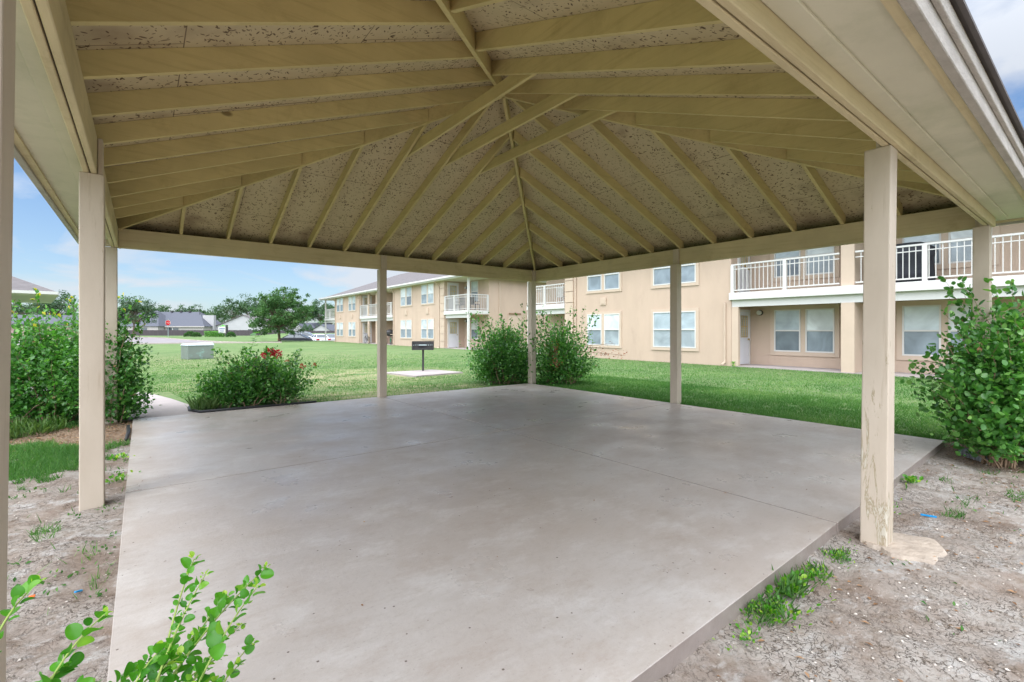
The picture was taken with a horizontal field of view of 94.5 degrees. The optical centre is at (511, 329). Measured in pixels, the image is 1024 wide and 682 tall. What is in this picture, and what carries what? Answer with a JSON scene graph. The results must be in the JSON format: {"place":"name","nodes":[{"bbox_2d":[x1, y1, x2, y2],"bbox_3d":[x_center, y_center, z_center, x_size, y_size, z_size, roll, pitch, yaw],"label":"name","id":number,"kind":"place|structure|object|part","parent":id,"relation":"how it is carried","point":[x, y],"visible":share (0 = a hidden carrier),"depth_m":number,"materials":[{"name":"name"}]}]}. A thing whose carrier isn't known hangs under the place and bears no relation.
{"place":"outdoors","nodes":[
{"label":"outdoors","id":0,"kind":"place"},
{"bbox_2d":[17,337,207,344],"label":"road","id":1,"kind":"structure","parent":0,"point":[155,340],"depth_m":58.70,"materials":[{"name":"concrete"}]},
{"bbox_2d":[118,392,196,420],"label":"path","id":2,"kind":"structure","parent":0,"point":[163,406],"depth_m":7.78,"materials":[{"name":"concrete"}]},
{"bbox_2d":[6,333,1023,681],"bbox_3d":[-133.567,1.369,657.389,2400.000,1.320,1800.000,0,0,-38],"label":"ground","id":3,"kind":"structure","parent":0,"point":[36,639],"depth_m":2.61,"materials":[{"name":"soil"}]},
{"bbox_2d":[11,302,48,314],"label":"distant tree","id":4,"kind":"object","parent":3,"relation":"on","point":[18,310],"visible":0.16,"depth_m":73.12,"materials":[{"name":"green plant"}]},
{"bbox_2d":[12,276,58,302],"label":"neighbour house","id":5,"kind":"structure","parent":3,"relation":"on","point":[23,291],"depth_m":18.37,"materials":[{"name":"brown"}]},
{"bbox_2d":[9,413,69,437],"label":"weed clump","id":6,"kind":"object","parent":3,"relation":"on","point":[27,426],"visible":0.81,"depth_m":5.93,"materials":[{"name":"green plant"}]},
{"bbox_2d":[11,315,78,339],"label":"house","id":7,"kind":"structure","parent":3,"relation":"on","point":[50,321],"depth_m":60.89,"materials":[{"name":"grey"}]},
{"bbox_2d":[21,290,78,314],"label":"distant tree","id":8,"kind":"object","parent":3,"relation":"on","point":[55,304],"visible":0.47,"depth_m":69.65,"materials":[{"name":"green plant"}]},
{"bbox_2d":[10,287,148,422],"bbox_3d":[-6.694,0.374,6.807,2.338,1.957,2.029,0,0,-38],"label":"leafy shrub","id":9,"kind":"object","parent":3,"relation":"on","point":[32,351],"visible":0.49,"depth_m":6.47,"materials":[{"name":"green plant"}]},
{"bbox_2d":[34,312,160,423],"bbox_3d":[-5.777,0.493,6.682,1.332,1.728,1.270,0,0,18],"label":"leafy shrub","id":10,"kind":"object","parent":3,"relation":"on","point":[128,398],"visible":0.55,"depth_m":6.60,"materials":[{"name":"green plant"}]},
{"bbox_2d":[108,452,134,460],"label":"weed clump","id":11,"kind":"object","parent":3,"relation":"on","point":[118,455],"visible":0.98,"depth_m":4.77,"materials":[{"name":"green plant"}]},
{"bbox_2d":[105,470,140,482],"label":"weed clump","id":12,"kind":"object","parent":3,"relation":"on","point":[123,475],"visible":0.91,"depth_m":4.12,"materials":[{"name":"green plant"}]},
{"bbox_2d":[124,425,129,440],"bbox_3d":[-4.806,1.278,5.921,0.050,0.052,0.951,0,0,-38],"label":"garden edging","id":13,"kind":"object","parent":3,"relation":"on","point":[127,435],"visible":0.98,"depth_m":5.79,"materials":[{"name":"grey plastic"}]},
{"bbox_2d":[0,551,273,681],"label":"young shrub","id":14,"kind":"object","parent":3,"relation":"on","point":[216,637],"visible":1,"depth_m":0.86,"materials":[{"name":"green plant"}]},
{"bbox_2d":[118,296,159,336],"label":"shade tree","id":15,"kind":"object","parent":3,"relation":"on","point":[138,308],"visible":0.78,"depth_m":83.72,"materials":[{"name":"green plant"}]},
{"bbox_2d":[155,305,171,311],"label":"distant tree","id":16,"kind":"object","parent":3,"relation":"on","point":[162,308],"visible":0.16,"depth_m":215.38,"materials":[{"name":"green plant"}]},
{"bbox_2d":[119,310,220,329],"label":"house","id":17,"kind":"structure","parent":3,"relation":"on","point":[182,320],"depth_m":160.83,"materials":[{"name":"beige brick"}]},
{"bbox_2d":[167,327,177,329],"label":"window","id":18,"kind":"structure","parent":17,"relation":"in","point":[168,328],"depth_m":159.41,"materials":[{"name":"grey glass"}]},
{"bbox_2d":[121,336,230,341],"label":"kerb","id":19,"kind":"structure","parent":3,"relation":"on","point":[186,339],"depth_m":60.70,"materials":[{"name":"concrete"}]},
{"bbox_2d":[172,304,188,311],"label":"distant tree","id":20,"kind":"object","parent":3,"relation":"on","point":[181,309],"visible":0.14,"depth_m":221.34,"materials":[{"name":"green plant"}]},
{"bbox_2d":[183,331,195,336],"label":"round bush","id":21,"kind":"object","parent":3,"relation":"on","point":[189,333],"visible":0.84,"depth_m":89.57,"materials":[{"name":"green plant"}]},
{"bbox_2d":[192,332,201,336],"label":"round bush","id":22,"kind":"object","parent":3,"relation":"on","point":[197,334],"visible":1,"depth_m":89.69,"materials":[{"name":"green plant"}]},
{"bbox_2d":[181,342,213,359],"bbox_3d":[-14.515,0.964,21.834,0.902,0.740,1.101,0,0,38],"label":"utility cabinet","id":23,"kind":"object","parent":3,"relation":"on","point":[196,351],"visible":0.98,"depth_m":21.53,"materials":[{"name":"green metal"}]},
{"bbox_3d":[-14.176,1.024,21.569,0.007,0.500,0.890,0,0,38],"label":"access door","id":24,"kind":"part","parent":23,"relation":"part of","materials":[{"name":"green metal"}]},
{"bbox_2d":[119,330,276,335],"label":"board fence","id":25,"kind":"object","parent":3,"relation":"on","point":[182,332],"visible":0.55,"depth_m":152.00,"materials":[{"name":"grey wood"}]},
{"bbox_2d":[188,304,209,313],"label":"distant tree","id":26,"kind":"object","parent":3,"relation":"on","point":[194,309],"visible":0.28,"depth_m":224.31,"materials":[{"name":"green plant"}]},
{"bbox_2d":[184,393,230,409],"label":"weed clump","id":27,"kind":"object","parent":3,"relation":"on","point":[208,403],"visible":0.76,"depth_m":7.55,"materials":[{"name":"green plant"}]},
{"bbox_2d":[133,342,281,343],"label":"kerb","id":28,"kind":"structure","parent":3,"relation":"on","point":[210,342],"depth_m":46.69,"materials":[{"name":"concrete"}]},
{"bbox_2d":[204,331,224,336],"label":"clipped hedge","id":29,"kind":"object","parent":3,"relation":"on","point":[213,334],"visible":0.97,"depth_m":88.00,"materials":[{"name":"green plant"}]},
{"bbox_2d":[201,307,229,322],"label":"distant tree","id":30,"kind":"object","parent":3,"relation":"on","point":[220,316],"visible":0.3,"depth_m":203.98,"materials":[{"name":"green plant"}]},
{"bbox_2d":[218,325,227,336],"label":"monument sign","id":31,"kind":"object","parent":3,"relation":"on","point":[223,329],"visible":0.95,"depth_m":87.94,"materials":[{"name":"white metal"}]},
{"bbox_2d":[211,296,247,319],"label":"distant tree","id":32,"kind":"object","parent":3,"relation":"on","point":[222,308],"visible":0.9,"depth_m":197.57,"materials":[{"name":"green plant"}]},
{"bbox_2d":[226,331,235,336],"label":"round bush","id":33,"kind":"object","parent":3,"relation":"on","point":[230,334],"visible":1,"depth_m":86.69,"materials":[{"name":"green plant"}]},
{"bbox_2d":[203,314,293,330],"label":"house","id":34,"kind":"structure","parent":3,"relation":"on","point":[238,322],"depth_m":165.00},
{"bbox_2d":[230,293,269,315],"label":"distant tree","id":35,"kind":"object","parent":3,"relation":"on","point":[248,302],"visible":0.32,"depth_m":203.83,"materials":[{"name":"green plant"}]},
{"bbox_2d":[187,401,315,412],"bbox_3d":[-4.342,1.278,7.849,1.989,0.056,0.658,0,0,-18],"label":"garden edging","id":36,"kind":"object","parent":3,"relation":"on","point":[228,409],"visible":0.89,"depth_m":7.73,"materials":[{"name":"grey plastic"}]},
{"bbox_2d":[187,345,318,409],"bbox_3d":[-4.482,0.804,8.390,2.142,1.096,1.529,0,0,-38],"label":"flowering shrub","id":37,"kind":"object","parent":3,"relation":"on","point":[274,381],"visible":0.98,"depth_m":8.09,"materials":[{"name":"green plant"}]},
{"bbox_2d":[211,347,231,380],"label":"climbing weed","id":38,"kind":"object","parent":37,"relation":"on","point":[219,363],"visible":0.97,"depth_m":7.87,"materials":[{"name":"green plant"}]},
{"bbox_2d":[245,332,258,359],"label":"climbing weed","id":39,"kind":"object","parent":37,"relation":"on","point":[253,333],"visible":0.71,"depth_m":8.50,"materials":[{"name":"green plant"}]},
{"bbox_2d":[291,349,300,371],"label":"climbing weed","id":40,"kind":"object","parent":37,"relation":"on","point":[296,359],"visible":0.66,"depth_m":8.75,"materials":[{"name":"green plant"}]},
{"bbox_2d":[246,286,316,341],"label":"shade tree","id":41,"kind":"object","parent":3,"relation":"on","point":[276,306],"visible":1,"depth_m":52.91,"materials":[{"name":"green plant"}]},
{"bbox_2d":[294,323,314,330],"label":"house","id":42,"kind":"structure","parent":3,"relation":"on","point":[301,324],"depth_m":185.87,"materials":[{"name":"grey"}]},
{"bbox_2d":[280,331,334,333],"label":"board fence","id":43,"kind":"object","parent":3,"relation":"on","point":[313,331],"visible":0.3,"depth_m":155.22,"materials":[{"name":"grey wood"}]},
{"bbox_2d":[299,303,318,318],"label":"distant tree","id":44,"kind":"object","parent":3,"relation":"on","point":[317,313],"visible":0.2,"depth_m":205.29,"materials":[{"name":"green plant"}]},
{"bbox_2d":[311,298,327,322],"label":"distant tree","id":45,"kind":"object","parent":3,"relation":"on","point":[317,302],"visible":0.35,"depth_m":210.16,"materials":[{"name":"green plant"}]},
{"bbox_2d":[310,323,331,326],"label":"house","id":46,"kind":"structure","parent":3,"relation":"on","point":[315,324],"depth_m":214.22,"materials":[{"name":"grey"}]},
{"bbox_2d":[310,324,334,330],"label":"house","id":47,"kind":"structure","parent":3,"relation":"on","point":[330,327],"depth_m":181.59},
{"bbox_2d":[315,311,334,324],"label":"shade tree","id":48,"kind":"object","parent":3,"relation":"on","point":[322,322],"visible":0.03,"depth_m":70.70,"materials":[{"name":"green plant"}]},
{"bbox_2d":[318,303,334,318],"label":"distant tree","id":49,"kind":"object","parent":3,"relation":"on","point":[328,306],"visible":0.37,"depth_m":203.04,"materials":[{"name":"green plant"}]},
{"bbox_2d":[387,369,462,376],"bbox_3d":[-2.708,1.347,14.452,1.669,0.115,1.726,0,0,44],"label":"grill pad","id":50,"kind":"object","parent":3,"relation":"on","point":[419,373],"visible":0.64,"depth_m":14.25,"materials":[{"name":"concrete"}]},
{"bbox_2d":[412,341,433,370],"bbox_3d":[-2.805,0.824,14.944,0.666,0.930,0.404,0,0,-6],"label":"park grill","id":51,"kind":"object","parent":50,"relation":"on","point":[422,345],"visible":1,"depth_m":14.90,"materials":[{"name":"black metal"}]},
{"bbox_2d":[318,272,545,349],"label":"apartment building","id":52,"kind":"structure","parent":3,"relation":"on","point":[422,306],"depth_m":35.78,"materials":[{"name":"beige paint"}]},
{"bbox_2d":[337,322,343,336],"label":"window","id":53,"kind":"structure","parent":52,"relation":"in","point":[340,325],"depth_m":52.21,"materials":[{"name":"glass"}]},
{"bbox_2d":[337,297,343,312],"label":"window","id":54,"kind":"structure","parent":52,"relation":"in","point":[340,301],"depth_m":52.21,"materials":[{"name":"glass"}]},
{"bbox_2d":[348,321,355,336],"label":"window","id":55,"kind":"structure","parent":52,"relation":"in","point":[351,324],"depth_m":49.32,"materials":[{"name":"glass"}]},
{"bbox_2d":[348,295,355,311],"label":"window","id":56,"kind":"structure","parent":52,"relation":"in","point":[351,299],"depth_m":49.40,"materials":[{"name":"glass"}]},
{"bbox_2d":[363,322,371,342],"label":"door","id":57,"kind":"structure","parent":52,"relation":"in","point":[365,324],"depth_m":47.86,"materials":[{"name":"white paint"}]},
{"bbox_2d":[363,295,371,315],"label":"door","id":58,"kind":"structure","parent":52,"relation":"in","point":[365,298],"depth_m":47.88,"materials":[{"name":"white paint"}]},
{"bbox_2d":[387,329,392,340],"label":"kettle grill","id":59,"kind":"object","parent":52,"relation":"on","point":[389,332],"visible":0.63,"depth_m":42.60,"materials":[{"name":"black metal"}]},
{"bbox_2d":[400,319,411,338],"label":"window","id":60,"kind":"structure","parent":52,"relation":"in","point":[405,324],"depth_m":39.24,"materials":[{"name":"glass"}]},
{"bbox_2d":[400,286,411,306],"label":"window","id":61,"kind":"structure","parent":52,"relation":"in","point":[405,292],"depth_m":39.14,"materials":[{"name":"glass"}]},
{"bbox_2d":[421,318,434,339],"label":"window","id":62,"kind":"structure","parent":52,"relation":"in","point":[427,324],"depth_m":36.24,"materials":[{"name":"glass"}]},
{"bbox_2d":[421,282,434,304],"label":"window","id":63,"kind":"structure","parent":52,"relation":"in","point":[427,290],"depth_m":36.20,"materials":[{"name":"glass"}]},
{"bbox_2d":[447,319,458,347],"bbox_3d":[-4.298,0.254,34.679,0.940,2.100,0.085,0,0,-38],"label":"door","id":64,"kind":"structure","parent":52,"relation":"in","point":[452,324],"depth_m":34.65,"materials":[{"name":"white paint"}]},
{"bbox_2d":[447,282,458,310],"bbox_3d":[-4.308,-2.421,34.693,0.940,2.090,0.050,0,0,-38],"label":"door","id":65,"kind":"structure","parent":52,"relation":"in","point":[452,288],"depth_m":34.59,"materials":[{"name":"white paint"}]},
{"bbox_2d":[470,297,479,309],"bbox_3d":[-2.562,-1.821,32.798,0.495,0.950,0.520,0,0,32],"label":"patio chair","id":66,"kind":"object","parent":52,"relation":"on","point":[471,300],"visible":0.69,"depth_m":32.81,"materials":[{"name":"black metal"}]},
{"bbox_2d":[471,318,478,339],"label":"window","id":67,"kind":"structure","parent":52,"relation":"in","point":[473,327],"depth_m":34.17,"materials":[{"name":"glass"}]},
{"bbox_2d":[471,280,478,302],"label":"window","id":68,"kind":"structure","parent":52,"relation":"in","point":[474,284],"depth_m":34.07,"materials":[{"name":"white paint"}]},
{"bbox_2d":[456,311,542,384],"bbox_3d":[-0.228,0.428,11.907,1.998,1.861,2.013,0,0,-38],"label":"leafy shrub","id":69,"kind":"object","parent":3,"relation":"on","point":[506,354],"visible":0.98,"depth_m":11.55,"materials":[{"name":"green plant"}]},
{"bbox_2d":[7,350,1023,614],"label":"grass","id":70,"kind":"structure","parent":3,"relation":"on","point":[47,452],"depth_m":9.55,"materials":[{"name":"green plant"}]},
{"bbox_2d":[7,463,1023,640],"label":"ground cover","id":71,"kind":"object","parent":3,"relation":"on","point":[106,548],"visible":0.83,"depth_m":2.77,"materials":[{"name":"green plant"}]},
{"bbox_2d":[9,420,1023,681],"bbox_3d":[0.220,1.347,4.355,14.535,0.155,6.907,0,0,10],"label":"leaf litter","id":72,"kind":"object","parent":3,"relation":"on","point":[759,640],"visible":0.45,"depth_m":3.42,"materials":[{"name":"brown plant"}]},
{"bbox_2d":[515,303,626,385],"bbox_3d":[1.252,0.333,11.831,2.410,2.045,2.394,0,0,-23],"label":"leafy shrub","id":73,"kind":"object","parent":3,"relation":"on","point":[562,361],"visible":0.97,"depth_m":11.46,"materials":[{"name":"green plant"}]},
{"bbox_2d":[725,617,761,650],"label":"weed clump","id":74,"kind":"object","parent":3,"relation":"on","point":[742,634],"visible":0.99,"depth_m":2.09,"materials":[{"name":"green plant"}]},
{"bbox_2d":[712,588,820,647],"bbox_3d":[1.186,1.326,2.217,0.677,0.087,0.343,0,0,-38],"label":"weed clump","id":75,"kind":"object","parent":3,"relation":"on","point":[771,606],"visible":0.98,"depth_m":2.26,"materials":[{"name":"green plant"}]},
{"bbox_2d":[527,223,1023,378],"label":"apartment building","id":76,"kind":"structure","parent":3,"relation":"on","point":[801,310],"depth_m":17.00,"materials":[{"name":"beige paint"}]},
{"bbox_2d":[586,311,621,347],"bbox_3d":[4.252,-0.016,22.103,0.056,1.680,2.170,0,0,-38],"label":"window","id":77,"kind":"structure","parent":76,"relation":"in","point":[608,328],"depth_m":21.97,"materials":[{"name":"glass"}]},
{"bbox_2d":[586,272,621,293],"bbox_3d":[4.252,-2.561,22.103,0.056,1.630,2.170,0,0,-38],"label":"window","id":78,"kind":"structure","parent":76,"relation":"in","point":[611,282],"depth_m":22.00,"materials":[{"name":"glass"}]},
{"bbox_2d":[651,308,698,350],"bbox_3d":[6.551,-0.016,19.166,0.056,1.700,2.190,0,0,-38],"label":"window","id":79,"kind":"structure","parent":76,"relation":"in","point":[660,318],"depth_m":19.30,"materials":[{"name":"glass"}]},
{"bbox_2d":[651,263,698,288],"bbox_3d":[6.551,-2.561,19.166,0.056,1.650,2.190,0,0,-38],"label":"window","id":80,"kind":"structure","parent":76,"relation":"in","point":[660,276],"depth_m":19.29,"materials":[{"name":"glass"}]},
{"bbox_2d":[737,256,749,292],"bbox_3d":[8.769,-2.396,17.854,0.900,2.040,0.085,0,0,-38],"label":"door","id":81,"kind":"structure","parent":76,"relation":"in","point":[743,275],"depth_m":17.84,"materials":[{"name":"white paint"}]},
{"bbox_2d":[740,309,749,363],"bbox_3d":[8.769,0.269,17.854,0.900,2.070,0.085,0,0,-38],"label":"door","id":82,"kind":"structure","parent":76,"relation":"in","point":[744,314],"depth_m":17.89,"materials":[{"name":"white paint"}]},
{"bbox_2d":[770,304,839,357],"bbox_3d":[10.267,0.024,16.690,0.056,1.800,2.210,0,0,-38],"label":"window","id":83,"kind":"structure","parent":76,"relation":"in","point":[795,330],"depth_m":16.61,"materials":[{"name":"glass"}]},
{"bbox_2d":[770,246,839,281],"bbox_3d":[10.267,-2.591,16.690,0.056,1.630,2.210,0,0,-38],"label":"window","id":84,"kind":"structure","parent":76,"relation":"in","point":[834,249],"depth_m":16.59,"materials":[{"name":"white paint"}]},
{"bbox_2d":[896,242,937,282],"bbox_3d":[11.549,-1.946,13.801,0.721,1.160,1.320,0,0,-38],"label":"covered grill","id":85,"kind":"object","parent":76,"relation":"on","point":[912,264],"visible":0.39,"depth_m":13.47,"materials":[{"name":"black metal"}]},
{"bbox_2d":[897,298,997,361],"bbox_3d":[12.572,0.024,13.745,0.056,1.800,2.230,0,0,-38],"label":"window","id":86,"kind":"structure","parent":76,"relation":"in","point":[919,323],"depth_m":14.12,"materials":[{"name":"glass"}]},
{"bbox_2d":[897,226,999,268],"bbox_3d":[12.572,-2.591,13.745,0.056,1.630,2.230,0,0,-38],"label":"window","id":87,"kind":"structure","parent":76,"relation":"in","point":[964,234],"depth_m":13.59,"materials":[{"name":"white paint"}]},
{"bbox_2d":[766,566,835,600],"bbox_3d":[1.455,1.308,2.476,0.331,0.124,0.300,0,0,-12],"label":"weed clump","id":88,"kind":"object","parent":3,"relation":"on","point":[791,585],"visible":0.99,"depth_m":2.44,"materials":[{"name":"green plant"}]},
{"bbox_2d":[792,559,837,599],"bbox_3d":[1.729,1.341,2.668,0.580,0.075,0.294,0,0,-38],"label":"weed clump","id":89,"kind":"object","parent":3,"relation":"on","point":[811,572],"visible":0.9,"depth_m":2.64,"materials":[{"name":"green plant"}]},
{"bbox_2d":[819,539,857,568],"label":"weed clump","id":90,"kind":"object","parent":3,"relation":"on","point":[839,553],"visible":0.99,"depth_m":2.86,"materials":[{"name":"green plant"}]},
{"bbox_2d":[902,474,927,488],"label":"weed clump","id":91,"kind":"object","parent":3,"relation":"on","point":[913,478],"visible":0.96,"depth_m":4.19,"materials":[{"name":"green plant"}]},
{"bbox_2d":[920,513,936,517],"bbox_3d":[3.092,1.379,3.512,0.090,0.010,0.012,0,0,33],"label":"plastic scrap","id":92,"kind":"object","parent":3,"relation":"on","point":[928,515],"visible":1,"depth_m":3.51,"materials":[{"name":"blue plastic"}]},
{"bbox_2d":[900,306,1023,472],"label":"leafy shrub","id":93,"kind":"object","parent":3,"relation":"on","point":[972,403],"visible":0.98,"depth_m":4.76,"materials":[{"name":"green plant"}]},
{"bbox_2d":[920,276,1023,457],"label":"leafy shrub","id":94,"kind":"object","parent":3,"relation":"on","point":[998,307],"visible":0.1,"depth_m":5.20,"materials":[{"name":"green plant"}]},
{"bbox_2d":[958,448,987,463],"bbox_3d":[4.966,1.367,5.042,0.118,0.142,0.397,0,0,8],"label":"drain pipe","id":95,"kind":"object","parent":3,"relation":"on","point":[978,458],"visible":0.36,"depth_m":5.10,"materials":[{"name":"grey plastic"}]},
{"bbox_2d":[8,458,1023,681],"bbox_3d":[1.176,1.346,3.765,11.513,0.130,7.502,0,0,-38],"label":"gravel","id":96,"kind":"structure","parent":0,"point":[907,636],"depth_m":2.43,"materials":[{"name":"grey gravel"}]},
{"bbox_2d":[12,0,1023,323],"label":"sky","id":97,"kind":"structure","parent":0,"point":[45,254],"materials":[{"name":"blue"}]},
{"bbox_2d":[107,383,944,681],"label":"patio","id":98,"kind":"structure","parent":0,"point":[525,533],"depth_m":3.09,"materials":[{"name":"concrete"}]},
{"bbox_2d":[0,0,1023,681],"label":"pavilion","id":99,"kind":"structure","parent":98,"relation":"on","point":[530,142],"depth_m":4.16,"materials":[{"name":"beige paint"}]},
{"bbox_2d":[556,286,564,303],"bbox_3d":[2.693,-1.821,25.345,0.520,0.950,0.495,0,0,42],"label":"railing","id":100,"kind":"object","parent":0,"point":[561,295],"visible":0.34,"depth_m":25.09,"materials":[{"name":"white metal"}]},
{"label":"car park","id":101,"kind":"structure","parent":0,"visible":0},
{"bbox_2d":[281,334,313,340],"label":"parked car","id":102,"kind":"object","parent":101,"relation":"on","point":[298,337],"visible":0.49,"depth_m":62.42,"materials":[{"name":"black paint"}]},
{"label":"window glass","id":103,"kind":"part","parent":102,"relation":"part of","materials":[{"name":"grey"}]},
{"bbox_2d":[289,332,312,336],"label":"parked car","id":104,"kind":"object","parent":101,"relation":"on","point":[309,334],"visible":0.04,"depth_m":67.88,"materials":[{"name":"silver metal"}]},
{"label":"window glass","id":105,"kind":"part","parent":104,"relation":"part of","materials":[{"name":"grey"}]},
{"bbox_2d":[311,334,330,340],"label":"parked car","id":106,"kind":"object","parent":101,"relation":"on","point":[318,337],"visible":0.52,"depth_m":62.46,"materials":[{"name":"white paint"}]},
{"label":"window glass","id":107,"kind":"part","parent":106,"relation":"part of","materials":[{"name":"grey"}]},
{"bbox_2d":[326,334,334,340],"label":"parked car","id":108,"kind":"object","parent":101,"relation":"on","point":[331,337],"visible":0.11,"depth_m":64.05,"materials":[{"name":"silver metal"}]}
]}

